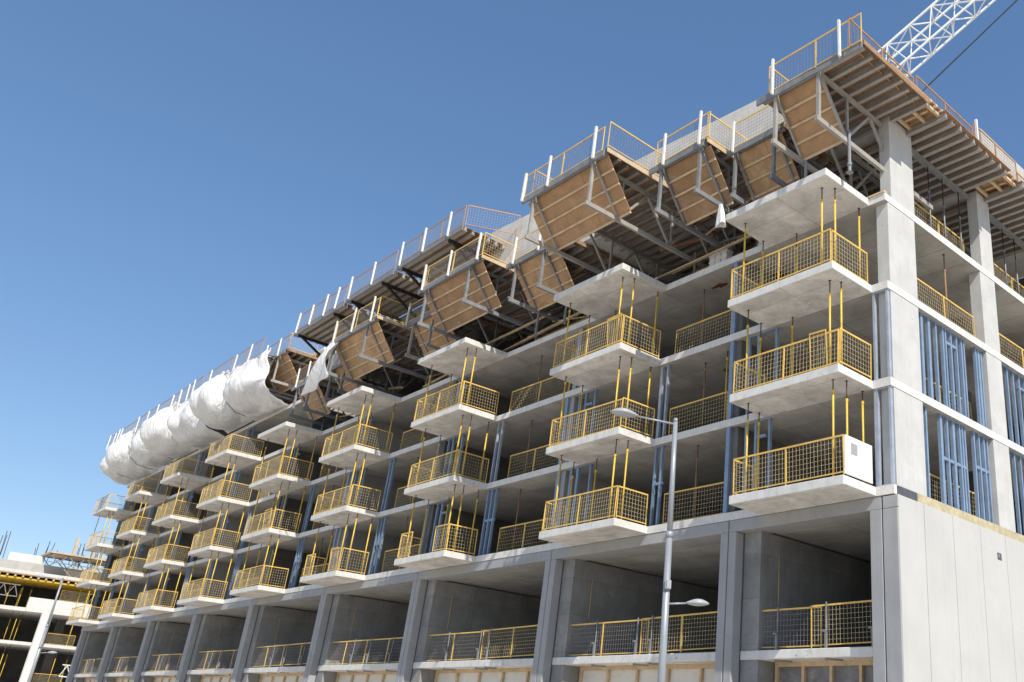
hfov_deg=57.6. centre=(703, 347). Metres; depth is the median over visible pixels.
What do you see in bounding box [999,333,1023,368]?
guardrail
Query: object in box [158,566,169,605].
shoring post
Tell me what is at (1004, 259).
shoring post
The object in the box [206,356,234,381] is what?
guardrail
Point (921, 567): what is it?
concrete building
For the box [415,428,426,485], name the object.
shoring post
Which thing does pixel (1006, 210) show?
slab form
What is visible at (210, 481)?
shoring post
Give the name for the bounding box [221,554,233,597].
shoring post
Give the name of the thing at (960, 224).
shoring post
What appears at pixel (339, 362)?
guardrail
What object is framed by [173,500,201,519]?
guardrail
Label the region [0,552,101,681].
concrete building
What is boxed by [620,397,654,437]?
guardrail
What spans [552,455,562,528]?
shoring post
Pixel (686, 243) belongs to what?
loose timber
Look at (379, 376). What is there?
flying form
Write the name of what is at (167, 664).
guardrail
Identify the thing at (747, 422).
shoring post
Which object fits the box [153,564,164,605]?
shoring post
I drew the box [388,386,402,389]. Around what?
loose timber
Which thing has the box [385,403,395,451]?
shoring post
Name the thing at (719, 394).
guardrail
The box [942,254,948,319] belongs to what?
shoring post
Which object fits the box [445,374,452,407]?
shoring post
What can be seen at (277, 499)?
shoring post
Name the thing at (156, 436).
plastic sheet
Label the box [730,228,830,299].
guardrail
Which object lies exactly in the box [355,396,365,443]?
shoring post
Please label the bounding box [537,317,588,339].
guardrail
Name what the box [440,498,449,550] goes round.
shoring post
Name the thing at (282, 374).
flying form
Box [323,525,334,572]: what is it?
shoring post
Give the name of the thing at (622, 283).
shoring post
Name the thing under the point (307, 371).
guardrail
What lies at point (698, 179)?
flying form
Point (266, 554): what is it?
shoring post
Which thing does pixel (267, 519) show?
guardrail
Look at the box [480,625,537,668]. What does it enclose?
guardrail
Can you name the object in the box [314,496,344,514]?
guardrail
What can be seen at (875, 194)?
timber plank
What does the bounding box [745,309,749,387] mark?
shoring post
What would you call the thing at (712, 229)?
loose timber
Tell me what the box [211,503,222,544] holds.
shoring post
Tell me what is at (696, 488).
guardrail
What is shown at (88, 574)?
guardrail
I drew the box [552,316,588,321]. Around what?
loose timber
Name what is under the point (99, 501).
guardrail
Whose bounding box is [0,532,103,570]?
rebar cage
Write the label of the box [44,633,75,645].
guardrail
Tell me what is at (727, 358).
shoring post
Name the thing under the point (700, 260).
loose timber
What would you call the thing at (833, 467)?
shoring post
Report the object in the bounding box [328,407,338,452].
shoring post
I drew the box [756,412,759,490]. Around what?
shoring post
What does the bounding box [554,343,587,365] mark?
guardrail
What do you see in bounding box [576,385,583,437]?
shoring post
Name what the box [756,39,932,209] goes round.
flying form
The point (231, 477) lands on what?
shoring post
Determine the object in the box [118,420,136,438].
guardrail
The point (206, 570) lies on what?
shoring post
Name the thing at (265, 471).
guardrail
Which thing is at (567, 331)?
shoring post
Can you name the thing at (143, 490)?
guardrail
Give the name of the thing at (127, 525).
guardrail
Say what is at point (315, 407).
flying form
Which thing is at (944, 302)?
guardrail
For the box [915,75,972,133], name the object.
guardrail
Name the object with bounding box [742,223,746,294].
shoring post
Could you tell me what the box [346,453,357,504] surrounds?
shoring post
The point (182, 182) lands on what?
sky
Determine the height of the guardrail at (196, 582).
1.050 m
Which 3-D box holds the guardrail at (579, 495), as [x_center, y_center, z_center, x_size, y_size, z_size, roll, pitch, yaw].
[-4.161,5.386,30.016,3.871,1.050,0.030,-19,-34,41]
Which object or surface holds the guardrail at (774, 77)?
on the flying form at (849, 96)
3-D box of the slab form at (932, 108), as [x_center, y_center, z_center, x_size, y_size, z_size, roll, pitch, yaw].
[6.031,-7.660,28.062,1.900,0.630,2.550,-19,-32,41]
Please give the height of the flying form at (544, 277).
3.122 m
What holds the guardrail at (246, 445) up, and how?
on the concrete building at (921, 567)
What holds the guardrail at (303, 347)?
on the flying form at (282, 374)
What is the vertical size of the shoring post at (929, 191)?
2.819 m
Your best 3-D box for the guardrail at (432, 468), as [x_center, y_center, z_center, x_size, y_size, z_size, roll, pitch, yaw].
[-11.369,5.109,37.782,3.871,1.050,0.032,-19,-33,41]
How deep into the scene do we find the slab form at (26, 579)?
91.09 m
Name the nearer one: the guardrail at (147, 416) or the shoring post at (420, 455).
the shoring post at (420, 455)
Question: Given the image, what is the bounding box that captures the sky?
[0,0,1023,571]
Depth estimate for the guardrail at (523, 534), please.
34.63 m
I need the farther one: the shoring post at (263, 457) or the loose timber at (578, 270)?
the shoring post at (263, 457)
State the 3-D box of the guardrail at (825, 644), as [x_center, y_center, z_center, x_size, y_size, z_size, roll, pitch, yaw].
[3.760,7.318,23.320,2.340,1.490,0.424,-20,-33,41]
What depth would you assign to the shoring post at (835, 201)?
25.79 m
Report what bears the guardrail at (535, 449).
on the concrete building at (921, 567)
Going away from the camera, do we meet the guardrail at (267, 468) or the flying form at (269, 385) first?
the guardrail at (267, 468)
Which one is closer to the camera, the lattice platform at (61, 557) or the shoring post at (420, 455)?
the shoring post at (420, 455)
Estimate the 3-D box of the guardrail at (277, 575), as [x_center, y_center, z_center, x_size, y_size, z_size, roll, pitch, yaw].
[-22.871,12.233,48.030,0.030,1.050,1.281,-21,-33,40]
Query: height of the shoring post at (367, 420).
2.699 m
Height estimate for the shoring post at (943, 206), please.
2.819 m
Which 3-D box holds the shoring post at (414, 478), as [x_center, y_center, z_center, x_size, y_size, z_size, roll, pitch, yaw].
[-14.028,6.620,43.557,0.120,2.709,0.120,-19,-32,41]
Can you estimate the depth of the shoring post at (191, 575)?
56.25 m
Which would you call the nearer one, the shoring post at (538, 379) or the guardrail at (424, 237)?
the shoring post at (538, 379)
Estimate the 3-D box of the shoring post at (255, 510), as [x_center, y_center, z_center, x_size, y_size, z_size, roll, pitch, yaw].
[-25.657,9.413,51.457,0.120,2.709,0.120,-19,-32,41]
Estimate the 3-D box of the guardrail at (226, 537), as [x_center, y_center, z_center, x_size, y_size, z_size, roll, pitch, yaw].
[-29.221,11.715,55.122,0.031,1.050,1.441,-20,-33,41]
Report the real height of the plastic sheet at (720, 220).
0.843 m
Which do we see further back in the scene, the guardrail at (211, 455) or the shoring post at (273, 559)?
the guardrail at (211, 455)
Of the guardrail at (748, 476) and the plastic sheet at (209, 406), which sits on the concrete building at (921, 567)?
the guardrail at (748, 476)
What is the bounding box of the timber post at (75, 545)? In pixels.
[72,538,79,554]
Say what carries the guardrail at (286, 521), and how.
on the concrete building at (921, 567)
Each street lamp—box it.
[27,574,63,681]
[611,408,708,681]
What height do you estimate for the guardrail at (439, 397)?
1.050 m
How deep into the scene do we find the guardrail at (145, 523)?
67.98 m
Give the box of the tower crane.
[878,0,1017,90]
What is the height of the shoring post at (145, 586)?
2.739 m
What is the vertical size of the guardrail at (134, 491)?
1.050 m
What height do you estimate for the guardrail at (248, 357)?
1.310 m
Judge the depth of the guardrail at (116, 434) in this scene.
78.75 m
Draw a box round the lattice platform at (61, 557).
[41,551,105,576]
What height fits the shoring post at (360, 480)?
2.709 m
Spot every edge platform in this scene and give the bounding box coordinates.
[294,302,387,364]
[346,269,429,347]
[396,225,504,288]
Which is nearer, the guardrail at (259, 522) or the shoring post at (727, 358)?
the shoring post at (727, 358)
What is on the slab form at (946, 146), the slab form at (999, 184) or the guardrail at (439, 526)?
the slab form at (999, 184)
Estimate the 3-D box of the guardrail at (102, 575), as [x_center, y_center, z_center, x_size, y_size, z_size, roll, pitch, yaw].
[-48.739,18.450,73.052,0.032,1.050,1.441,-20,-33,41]
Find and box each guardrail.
[31,673,62,681]
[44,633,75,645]
[59,590,89,602]
[66,567,96,577]
[68,605,84,620]
[77,658,101,678]
[78,567,94,582]
[81,605,101,619]
[86,530,102,546]
[91,567,112,581]
[94,493,110,511]
[99,530,123,545]
[100,598,117,614]
[106,429,120,449]
[107,494,135,510]
[110,556,127,573]
[110,656,137,677]
[114,598,136,614]
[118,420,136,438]
[118,516,136,534]
[124,556,149,573]
[126,477,144,496]
[127,484,157,495]
[133,516,159,533]
[135,406,157,431]
[135,589,156,607]
[136,593,153,606]
[141,477,171,495]
[145,544,166,563]
[145,653,182,676]
[153,589,177,607]
[154,499,176,520]
[156,392,179,412]
[163,457,184,478]
[163,466,194,477]
[164,544,190,562]
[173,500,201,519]
[177,375,204,405]
[179,578,203,599]
[181,458,213,477]
[190,527,215,550]
[192,535,217,549]
[195,649,237,675]
[199,479,223,502]
[201,578,227,598]
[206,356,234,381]
[207,434,231,457]
[212,528,239,548]
[220,480,251,501]
[229,434,263,456]
[232,337,265,370]
[232,564,264,589]
[233,571,253,587]
[235,577,258,597]
[243,509,275,534]
[244,518,272,534]
[248,642,310,673]
[252,455,282,482]
[254,467,284,481]
[260,565,288,588]
[262,508,271,528]
[266,333,292,355]
[271,509,301,532]
[279,456,313,480]
[287,333,318,356]
[295,284,348,332]
[295,361,315,387]
[299,563,328,586]
[302,553,315,576]
[303,555,325,576]
[312,506,339,529]
[313,485,352,514]
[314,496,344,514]
[319,463,343,477]
[321,423,360,456]
[323,438,349,451]
[323,636,402,672]
[327,351,340,370]
[327,547,341,571]
[328,547,338,571]
[332,296,380,341]
[338,547,368,574]
[347,250,398,298]
[348,484,380,511]
[357,424,392,452]
[378,295,414,326]
[381,544,419,572]
[394,480,426,507]
[397,531,412,558]
[398,205,466,265]
[398,535,420,557]
[400,429,435,448]
[405,298,429,325]
[407,449,458,487]
[408,465,440,487]
[413,381,464,421]
[415,400,443,418]
[416,630,489,670]
[421,232,485,289]
[426,266,445,284]
[432,523,450,551]
[446,524,477,554]
[455,450,488,482]
[461,381,499,413]
[465,205,520,234]
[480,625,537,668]
[482,232,519,263]
[496,518,550,552]
[507,441,560,477]
[509,377,570,411]
[511,229,541,263]
[520,126,605,201]
[532,169,549,191]
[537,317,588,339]
[542,485,617,530]
[543,502,566,530]
[549,398,622,446]
[550,421,582,446]
[553,314,623,367]
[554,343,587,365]
[556,618,648,666]
[607,121,661,176]
[607,313,621,346]
[615,485,647,525]
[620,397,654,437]
[622,315,660,357]
[639,611,716,664]
[655,110,710,166]
[662,482,723,523]
[669,391,727,434]
[674,309,731,353]
[707,113,747,150]
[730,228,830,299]
[731,105,784,152]
[732,271,760,298]
[733,329,838,393]
[733,361,764,389]
[733,434,844,494]
[734,460,754,494]
[743,606,821,662]
[768,66,787,92]
[771,12,861,94]
[809,329,826,370]
[811,600,872,660]
[831,229,867,282]
[839,327,871,379]
[848,17,914,104]
[914,201,963,251]
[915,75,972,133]
[917,278,975,336]
[926,378,971,419]
[930,474,975,515]
[973,119,1017,180]
[993,263,1023,295]
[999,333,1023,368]
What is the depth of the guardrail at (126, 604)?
65.82 m
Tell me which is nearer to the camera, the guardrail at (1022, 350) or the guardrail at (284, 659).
the guardrail at (1022, 350)
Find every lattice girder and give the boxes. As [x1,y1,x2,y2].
[0,582,20,596]
[59,664,70,676]
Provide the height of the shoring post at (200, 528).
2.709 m
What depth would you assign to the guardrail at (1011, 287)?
32.98 m
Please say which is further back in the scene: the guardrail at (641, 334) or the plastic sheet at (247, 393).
the plastic sheet at (247, 393)
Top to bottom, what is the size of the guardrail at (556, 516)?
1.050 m
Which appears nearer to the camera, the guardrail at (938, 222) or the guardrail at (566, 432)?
the guardrail at (938, 222)
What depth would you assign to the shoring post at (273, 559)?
48.36 m
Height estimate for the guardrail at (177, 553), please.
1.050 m
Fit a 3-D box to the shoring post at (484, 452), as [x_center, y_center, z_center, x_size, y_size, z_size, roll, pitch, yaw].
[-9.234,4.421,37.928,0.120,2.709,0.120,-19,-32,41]
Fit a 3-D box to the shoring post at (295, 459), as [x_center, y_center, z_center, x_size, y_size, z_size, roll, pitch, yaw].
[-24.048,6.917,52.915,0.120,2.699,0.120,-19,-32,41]
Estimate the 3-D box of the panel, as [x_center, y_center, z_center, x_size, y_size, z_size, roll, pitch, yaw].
[4.023,2.889,23.290,0.046,1.030,1.190,-19,-32,41]
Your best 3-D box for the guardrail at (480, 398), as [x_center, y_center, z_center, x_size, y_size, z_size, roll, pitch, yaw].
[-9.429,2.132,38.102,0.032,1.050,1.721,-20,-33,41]
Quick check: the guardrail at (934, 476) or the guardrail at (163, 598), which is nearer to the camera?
the guardrail at (934, 476)
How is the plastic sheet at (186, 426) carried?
on the flying form
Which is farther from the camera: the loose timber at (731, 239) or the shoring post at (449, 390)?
the shoring post at (449, 390)
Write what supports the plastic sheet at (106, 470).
on the flying form
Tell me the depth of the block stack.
32.00 m
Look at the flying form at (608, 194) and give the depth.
32.96 m
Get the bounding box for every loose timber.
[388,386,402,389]
[396,368,429,373]
[423,374,447,387]
[504,309,542,320]
[509,306,563,327]
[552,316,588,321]
[570,266,583,277]
[660,234,713,251]
[672,237,742,274]
[705,198,750,235]
[710,234,747,245]
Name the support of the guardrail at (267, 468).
on the concrete building at (921, 567)
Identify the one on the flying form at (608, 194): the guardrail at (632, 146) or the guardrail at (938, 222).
the guardrail at (632, 146)
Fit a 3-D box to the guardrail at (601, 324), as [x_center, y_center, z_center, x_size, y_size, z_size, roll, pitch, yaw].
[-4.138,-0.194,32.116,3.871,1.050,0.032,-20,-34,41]
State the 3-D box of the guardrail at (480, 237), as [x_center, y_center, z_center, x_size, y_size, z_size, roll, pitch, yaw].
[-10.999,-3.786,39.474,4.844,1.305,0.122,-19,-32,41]
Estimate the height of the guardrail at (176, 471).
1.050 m
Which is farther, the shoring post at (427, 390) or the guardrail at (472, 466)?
the shoring post at (427, 390)
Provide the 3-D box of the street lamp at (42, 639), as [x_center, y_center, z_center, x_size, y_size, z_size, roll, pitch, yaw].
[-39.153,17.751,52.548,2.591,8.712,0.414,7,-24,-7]
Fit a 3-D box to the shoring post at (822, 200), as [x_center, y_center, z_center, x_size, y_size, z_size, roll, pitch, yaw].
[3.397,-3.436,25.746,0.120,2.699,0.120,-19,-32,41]
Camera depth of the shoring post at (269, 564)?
50.57 m
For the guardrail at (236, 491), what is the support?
on the concrete building at (921, 567)
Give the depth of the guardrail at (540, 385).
37.26 m
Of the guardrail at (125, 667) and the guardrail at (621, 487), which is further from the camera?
the guardrail at (125, 667)
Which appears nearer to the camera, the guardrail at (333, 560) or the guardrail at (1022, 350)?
the guardrail at (1022, 350)
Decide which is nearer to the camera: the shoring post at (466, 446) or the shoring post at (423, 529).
the shoring post at (466, 446)
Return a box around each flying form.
[207,424,249,435]
[251,382,299,422]
[265,354,311,398]
[267,348,328,403]
[289,381,356,430]
[323,363,433,415]
[327,315,448,397]
[405,311,533,385]
[417,255,587,347]
[506,240,658,335]
[522,147,755,283]
[649,137,752,255]
[727,122,873,205]
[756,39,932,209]
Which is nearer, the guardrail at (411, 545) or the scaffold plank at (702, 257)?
the scaffold plank at (702, 257)
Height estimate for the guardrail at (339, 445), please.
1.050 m
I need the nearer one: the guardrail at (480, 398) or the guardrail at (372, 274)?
the guardrail at (480, 398)
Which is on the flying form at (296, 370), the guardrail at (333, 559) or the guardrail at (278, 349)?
the guardrail at (278, 349)
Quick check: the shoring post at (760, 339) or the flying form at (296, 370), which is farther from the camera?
the flying form at (296, 370)
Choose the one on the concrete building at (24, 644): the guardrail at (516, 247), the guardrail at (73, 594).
the guardrail at (73, 594)
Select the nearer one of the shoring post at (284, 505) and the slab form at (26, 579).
the shoring post at (284, 505)
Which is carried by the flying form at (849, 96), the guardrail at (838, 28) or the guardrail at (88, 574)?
the guardrail at (838, 28)
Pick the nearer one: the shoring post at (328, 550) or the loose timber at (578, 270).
the loose timber at (578, 270)
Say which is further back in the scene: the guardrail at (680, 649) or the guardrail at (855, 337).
the guardrail at (680, 649)
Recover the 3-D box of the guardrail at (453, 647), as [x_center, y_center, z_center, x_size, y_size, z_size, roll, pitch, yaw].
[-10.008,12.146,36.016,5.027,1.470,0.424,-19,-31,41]
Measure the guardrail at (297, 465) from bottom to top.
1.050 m
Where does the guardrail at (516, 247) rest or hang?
on the flying form at (544, 277)
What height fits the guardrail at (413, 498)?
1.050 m
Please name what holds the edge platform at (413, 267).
on the flying form at (468, 292)
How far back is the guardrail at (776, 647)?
24.61 m
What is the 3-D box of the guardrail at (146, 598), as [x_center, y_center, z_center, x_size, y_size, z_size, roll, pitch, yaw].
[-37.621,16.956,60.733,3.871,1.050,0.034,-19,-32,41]
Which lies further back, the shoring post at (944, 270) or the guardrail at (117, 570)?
the guardrail at (117, 570)
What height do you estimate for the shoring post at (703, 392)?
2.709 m
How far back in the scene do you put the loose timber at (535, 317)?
41.06 m
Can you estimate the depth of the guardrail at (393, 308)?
44.94 m
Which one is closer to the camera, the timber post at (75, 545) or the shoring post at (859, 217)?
the shoring post at (859, 217)
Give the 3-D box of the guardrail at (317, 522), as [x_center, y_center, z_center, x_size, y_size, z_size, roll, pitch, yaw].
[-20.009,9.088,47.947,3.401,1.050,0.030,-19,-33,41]
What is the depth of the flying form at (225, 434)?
72.93 m
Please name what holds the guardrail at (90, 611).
on the concrete building at (921, 567)
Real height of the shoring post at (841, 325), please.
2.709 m
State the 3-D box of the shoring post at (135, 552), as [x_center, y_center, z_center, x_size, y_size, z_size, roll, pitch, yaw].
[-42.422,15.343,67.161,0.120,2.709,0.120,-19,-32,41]
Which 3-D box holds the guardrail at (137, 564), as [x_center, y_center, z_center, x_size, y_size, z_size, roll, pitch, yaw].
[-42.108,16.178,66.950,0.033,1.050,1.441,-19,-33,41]
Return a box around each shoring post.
[129,535,140,569]
[139,568,151,607]
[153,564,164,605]
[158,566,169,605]
[169,521,180,559]
[170,567,182,607]
[177,478,188,515]
[184,556,196,598]
[194,510,205,549]
[200,552,211,595]
[204,465,214,500]
[207,553,218,596]
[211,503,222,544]
[217,503,229,545]
[220,457,230,493]
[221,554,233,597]
[226,456,236,495]
[234,509,244,546]
[238,542,250,588]
[249,489,260,531]
[251,544,261,585]
[257,439,268,479]
[259,535,271,582]
[264,543,274,585]
[267,535,280,585]
[271,481,282,523]
[278,482,289,528]
[286,430,297,473]
[291,443,299,474]
[294,486,305,532]
[306,438,316,479]
[308,521,321,575]
[319,463,331,511]
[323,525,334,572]
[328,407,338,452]
[337,515,348,567]
[338,469,346,506]
[345,514,357,571]
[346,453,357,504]
[353,466,361,506]
[354,453,365,506]
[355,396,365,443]
[360,518,372,573]
[361,395,373,445]
[364,412,372,446]
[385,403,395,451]
[398,517,407,568]
[404,495,416,557]
[409,457,418,503]
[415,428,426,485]
[418,500,428,554]
[421,365,432,418]
[432,435,441,480]
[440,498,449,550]
[444,484,455,549]
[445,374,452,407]
[452,415,463,474]
[453,485,464,551]
[457,348,468,404]
[461,415,472,476]
[466,348,476,405]
[468,490,478,554]
[479,422,489,479]
[512,489,521,549]
[524,420,532,473]
[535,355,542,401]
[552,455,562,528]
[557,376,566,444]
[562,303,571,362]
[566,462,574,526]
[568,338,575,390]
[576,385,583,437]
[584,315,590,355]
[590,459,597,521]
[608,439,617,518]
[613,356,621,427]
[616,277,623,338]
[620,440,628,519]
[624,357,632,428]
[627,278,635,344]
[644,367,651,435]
[652,292,658,355]
[693,445,699,517]
[700,289,704,344]
[701,362,706,425]
[724,351,728,419]
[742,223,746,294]
[744,403,749,492]
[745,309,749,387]
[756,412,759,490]
[758,323,762,383]
[761,240,763,287]
[791,317,793,376]
[795,233,797,274]
[821,187,823,264]
[828,280,831,365]
[831,379,834,476]
[833,188,836,261]
[840,281,842,364]
[845,380,848,476]
[857,208,860,276]
[861,391,864,482]
[927,167,931,227]
[941,179,946,238]
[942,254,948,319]
[957,192,962,250]
[1001,229,1007,285]
[1013,239,1019,294]
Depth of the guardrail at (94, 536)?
74.81 m
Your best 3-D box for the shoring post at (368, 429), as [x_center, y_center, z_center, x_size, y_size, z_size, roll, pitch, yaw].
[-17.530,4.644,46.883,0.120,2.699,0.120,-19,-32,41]
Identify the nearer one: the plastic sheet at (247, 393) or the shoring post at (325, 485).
the shoring post at (325, 485)
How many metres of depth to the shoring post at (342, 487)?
46.36 m
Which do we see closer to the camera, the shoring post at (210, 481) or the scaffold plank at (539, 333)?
the scaffold plank at (539, 333)
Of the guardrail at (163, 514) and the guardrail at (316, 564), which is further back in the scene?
the guardrail at (163, 514)
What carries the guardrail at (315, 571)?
on the concrete building at (921, 567)
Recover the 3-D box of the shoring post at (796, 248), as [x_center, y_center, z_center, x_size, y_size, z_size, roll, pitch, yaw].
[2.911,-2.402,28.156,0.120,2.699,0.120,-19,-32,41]
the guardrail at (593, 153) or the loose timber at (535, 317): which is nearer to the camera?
the guardrail at (593, 153)
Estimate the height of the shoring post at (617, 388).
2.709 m
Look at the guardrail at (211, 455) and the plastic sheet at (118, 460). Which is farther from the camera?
the plastic sheet at (118, 460)
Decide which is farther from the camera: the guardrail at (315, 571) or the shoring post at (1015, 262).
the guardrail at (315, 571)
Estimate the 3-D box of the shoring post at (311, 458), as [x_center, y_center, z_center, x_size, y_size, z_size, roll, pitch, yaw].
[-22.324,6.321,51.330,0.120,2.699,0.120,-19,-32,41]
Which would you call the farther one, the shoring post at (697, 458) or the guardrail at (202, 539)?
the guardrail at (202, 539)
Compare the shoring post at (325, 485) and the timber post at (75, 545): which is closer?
the shoring post at (325, 485)
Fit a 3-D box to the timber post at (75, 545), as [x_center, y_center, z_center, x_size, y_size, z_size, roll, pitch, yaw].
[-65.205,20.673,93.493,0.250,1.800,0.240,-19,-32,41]
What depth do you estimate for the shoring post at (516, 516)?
36.34 m
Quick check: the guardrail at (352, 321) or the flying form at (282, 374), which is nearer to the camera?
the guardrail at (352, 321)
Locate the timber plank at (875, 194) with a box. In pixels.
[866,190,886,198]
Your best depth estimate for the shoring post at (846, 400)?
23.78 m
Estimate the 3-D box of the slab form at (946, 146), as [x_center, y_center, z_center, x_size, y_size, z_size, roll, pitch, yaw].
[6.647,-4.933,30.948,6.450,2.180,4.400,-19,-32,41]
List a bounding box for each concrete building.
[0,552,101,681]
[65,101,1023,681]
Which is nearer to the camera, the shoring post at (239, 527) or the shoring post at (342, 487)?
the shoring post at (342, 487)
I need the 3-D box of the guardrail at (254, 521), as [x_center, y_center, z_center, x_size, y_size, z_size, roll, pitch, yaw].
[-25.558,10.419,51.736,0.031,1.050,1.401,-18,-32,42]
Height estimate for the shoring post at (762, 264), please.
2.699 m
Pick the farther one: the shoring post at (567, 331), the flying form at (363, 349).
the flying form at (363, 349)
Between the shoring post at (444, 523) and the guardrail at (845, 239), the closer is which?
the guardrail at (845, 239)
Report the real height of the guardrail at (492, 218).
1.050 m
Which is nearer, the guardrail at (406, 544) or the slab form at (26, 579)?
the guardrail at (406, 544)
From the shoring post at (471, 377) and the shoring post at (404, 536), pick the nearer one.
the shoring post at (471, 377)
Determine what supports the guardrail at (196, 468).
on the concrete building at (921, 567)
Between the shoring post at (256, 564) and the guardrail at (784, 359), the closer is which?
the guardrail at (784, 359)
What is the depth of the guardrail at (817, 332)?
24.52 m
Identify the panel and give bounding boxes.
[844,434,872,483]
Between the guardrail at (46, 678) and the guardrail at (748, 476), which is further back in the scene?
the guardrail at (46, 678)
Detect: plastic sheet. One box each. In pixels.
[100,457,134,485]
[105,428,154,480]
[128,429,176,470]
[140,398,197,459]
[167,399,223,449]
[189,365,253,433]
[222,347,287,420]
[301,342,338,395]
[715,204,725,227]
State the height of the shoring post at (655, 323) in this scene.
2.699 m
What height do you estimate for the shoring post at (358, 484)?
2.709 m
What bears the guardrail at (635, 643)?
on the concrete building at (921, 567)
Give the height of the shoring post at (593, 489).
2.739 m
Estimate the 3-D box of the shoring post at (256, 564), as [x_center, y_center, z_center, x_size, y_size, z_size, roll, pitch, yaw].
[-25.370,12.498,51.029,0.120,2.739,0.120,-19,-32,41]
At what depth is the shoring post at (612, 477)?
29.45 m
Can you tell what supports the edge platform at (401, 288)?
attached to the concrete building at (921, 567)
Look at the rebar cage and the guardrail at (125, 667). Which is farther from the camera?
the rebar cage
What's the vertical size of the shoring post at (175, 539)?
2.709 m
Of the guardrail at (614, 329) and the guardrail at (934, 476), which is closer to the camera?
the guardrail at (934, 476)
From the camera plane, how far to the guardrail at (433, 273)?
41.49 m
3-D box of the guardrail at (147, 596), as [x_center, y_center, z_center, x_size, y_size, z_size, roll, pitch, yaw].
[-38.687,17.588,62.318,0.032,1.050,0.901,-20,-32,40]
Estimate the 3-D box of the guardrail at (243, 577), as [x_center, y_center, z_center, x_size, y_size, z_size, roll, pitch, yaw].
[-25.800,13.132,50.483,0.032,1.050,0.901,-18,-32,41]
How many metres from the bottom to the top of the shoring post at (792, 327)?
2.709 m
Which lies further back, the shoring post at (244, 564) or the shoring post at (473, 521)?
the shoring post at (244, 564)
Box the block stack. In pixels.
[709,248,732,266]
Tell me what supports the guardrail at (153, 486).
on the concrete building at (921, 567)
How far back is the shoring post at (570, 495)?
32.22 m
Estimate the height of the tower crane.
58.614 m
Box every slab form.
[0,570,95,593]
[830,110,1010,217]
[891,63,942,130]
[922,181,1023,260]
[965,154,1017,197]
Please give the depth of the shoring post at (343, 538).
42.45 m
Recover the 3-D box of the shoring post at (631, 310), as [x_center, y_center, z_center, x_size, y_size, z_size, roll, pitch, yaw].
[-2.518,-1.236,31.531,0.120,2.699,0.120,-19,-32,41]
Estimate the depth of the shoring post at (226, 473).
56.41 m
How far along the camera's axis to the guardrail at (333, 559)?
42.10 m
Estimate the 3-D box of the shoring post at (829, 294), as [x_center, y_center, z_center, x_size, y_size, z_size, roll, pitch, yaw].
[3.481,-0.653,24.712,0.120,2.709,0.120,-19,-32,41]
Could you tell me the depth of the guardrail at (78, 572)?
92.86 m
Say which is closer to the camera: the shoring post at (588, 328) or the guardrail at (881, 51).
the guardrail at (881, 51)
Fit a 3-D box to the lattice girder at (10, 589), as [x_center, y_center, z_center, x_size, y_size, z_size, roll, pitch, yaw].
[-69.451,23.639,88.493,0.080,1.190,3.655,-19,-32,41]
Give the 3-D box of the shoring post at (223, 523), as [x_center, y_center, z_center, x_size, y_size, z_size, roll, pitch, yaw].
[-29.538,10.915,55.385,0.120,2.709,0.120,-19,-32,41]
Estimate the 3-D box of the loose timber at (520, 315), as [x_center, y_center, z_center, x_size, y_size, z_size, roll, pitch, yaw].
[-8.132,-1.478,40.597,2.098,0.283,0.050,-8,-26,25]
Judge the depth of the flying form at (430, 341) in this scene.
44.19 m
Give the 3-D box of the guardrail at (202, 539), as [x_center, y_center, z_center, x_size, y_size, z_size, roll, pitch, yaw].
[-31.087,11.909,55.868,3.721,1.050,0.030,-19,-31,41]
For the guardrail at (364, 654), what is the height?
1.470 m
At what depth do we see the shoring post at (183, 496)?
62.28 m
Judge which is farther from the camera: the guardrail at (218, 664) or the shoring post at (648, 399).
the guardrail at (218, 664)
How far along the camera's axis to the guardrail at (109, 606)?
66.44 m
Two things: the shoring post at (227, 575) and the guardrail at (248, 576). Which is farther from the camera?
the shoring post at (227, 575)
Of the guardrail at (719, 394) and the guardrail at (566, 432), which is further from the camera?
the guardrail at (566, 432)
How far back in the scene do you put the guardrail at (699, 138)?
30.59 m
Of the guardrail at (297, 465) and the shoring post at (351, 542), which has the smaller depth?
the shoring post at (351, 542)
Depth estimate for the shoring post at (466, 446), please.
37.20 m
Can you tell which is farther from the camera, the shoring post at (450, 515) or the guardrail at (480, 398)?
the guardrail at (480, 398)
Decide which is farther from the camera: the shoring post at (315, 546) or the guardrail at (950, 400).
the shoring post at (315, 546)
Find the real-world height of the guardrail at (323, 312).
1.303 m
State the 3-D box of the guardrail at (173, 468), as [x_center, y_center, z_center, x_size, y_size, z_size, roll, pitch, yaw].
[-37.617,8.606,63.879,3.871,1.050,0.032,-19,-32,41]
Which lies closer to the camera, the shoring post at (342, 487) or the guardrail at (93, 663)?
the shoring post at (342, 487)
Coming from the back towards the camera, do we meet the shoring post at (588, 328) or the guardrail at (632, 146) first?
the shoring post at (588, 328)
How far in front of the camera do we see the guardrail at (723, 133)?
30.54 m
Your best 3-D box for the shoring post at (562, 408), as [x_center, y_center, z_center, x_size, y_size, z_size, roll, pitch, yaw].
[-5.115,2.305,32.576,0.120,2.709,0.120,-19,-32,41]
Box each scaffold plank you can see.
[486,313,550,344]
[502,312,580,351]
[654,235,750,279]
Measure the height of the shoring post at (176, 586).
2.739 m
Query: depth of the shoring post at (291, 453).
50.43 m
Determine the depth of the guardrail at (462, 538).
35.93 m
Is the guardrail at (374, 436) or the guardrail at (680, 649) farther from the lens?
the guardrail at (374, 436)
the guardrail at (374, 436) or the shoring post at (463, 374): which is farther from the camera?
the guardrail at (374, 436)

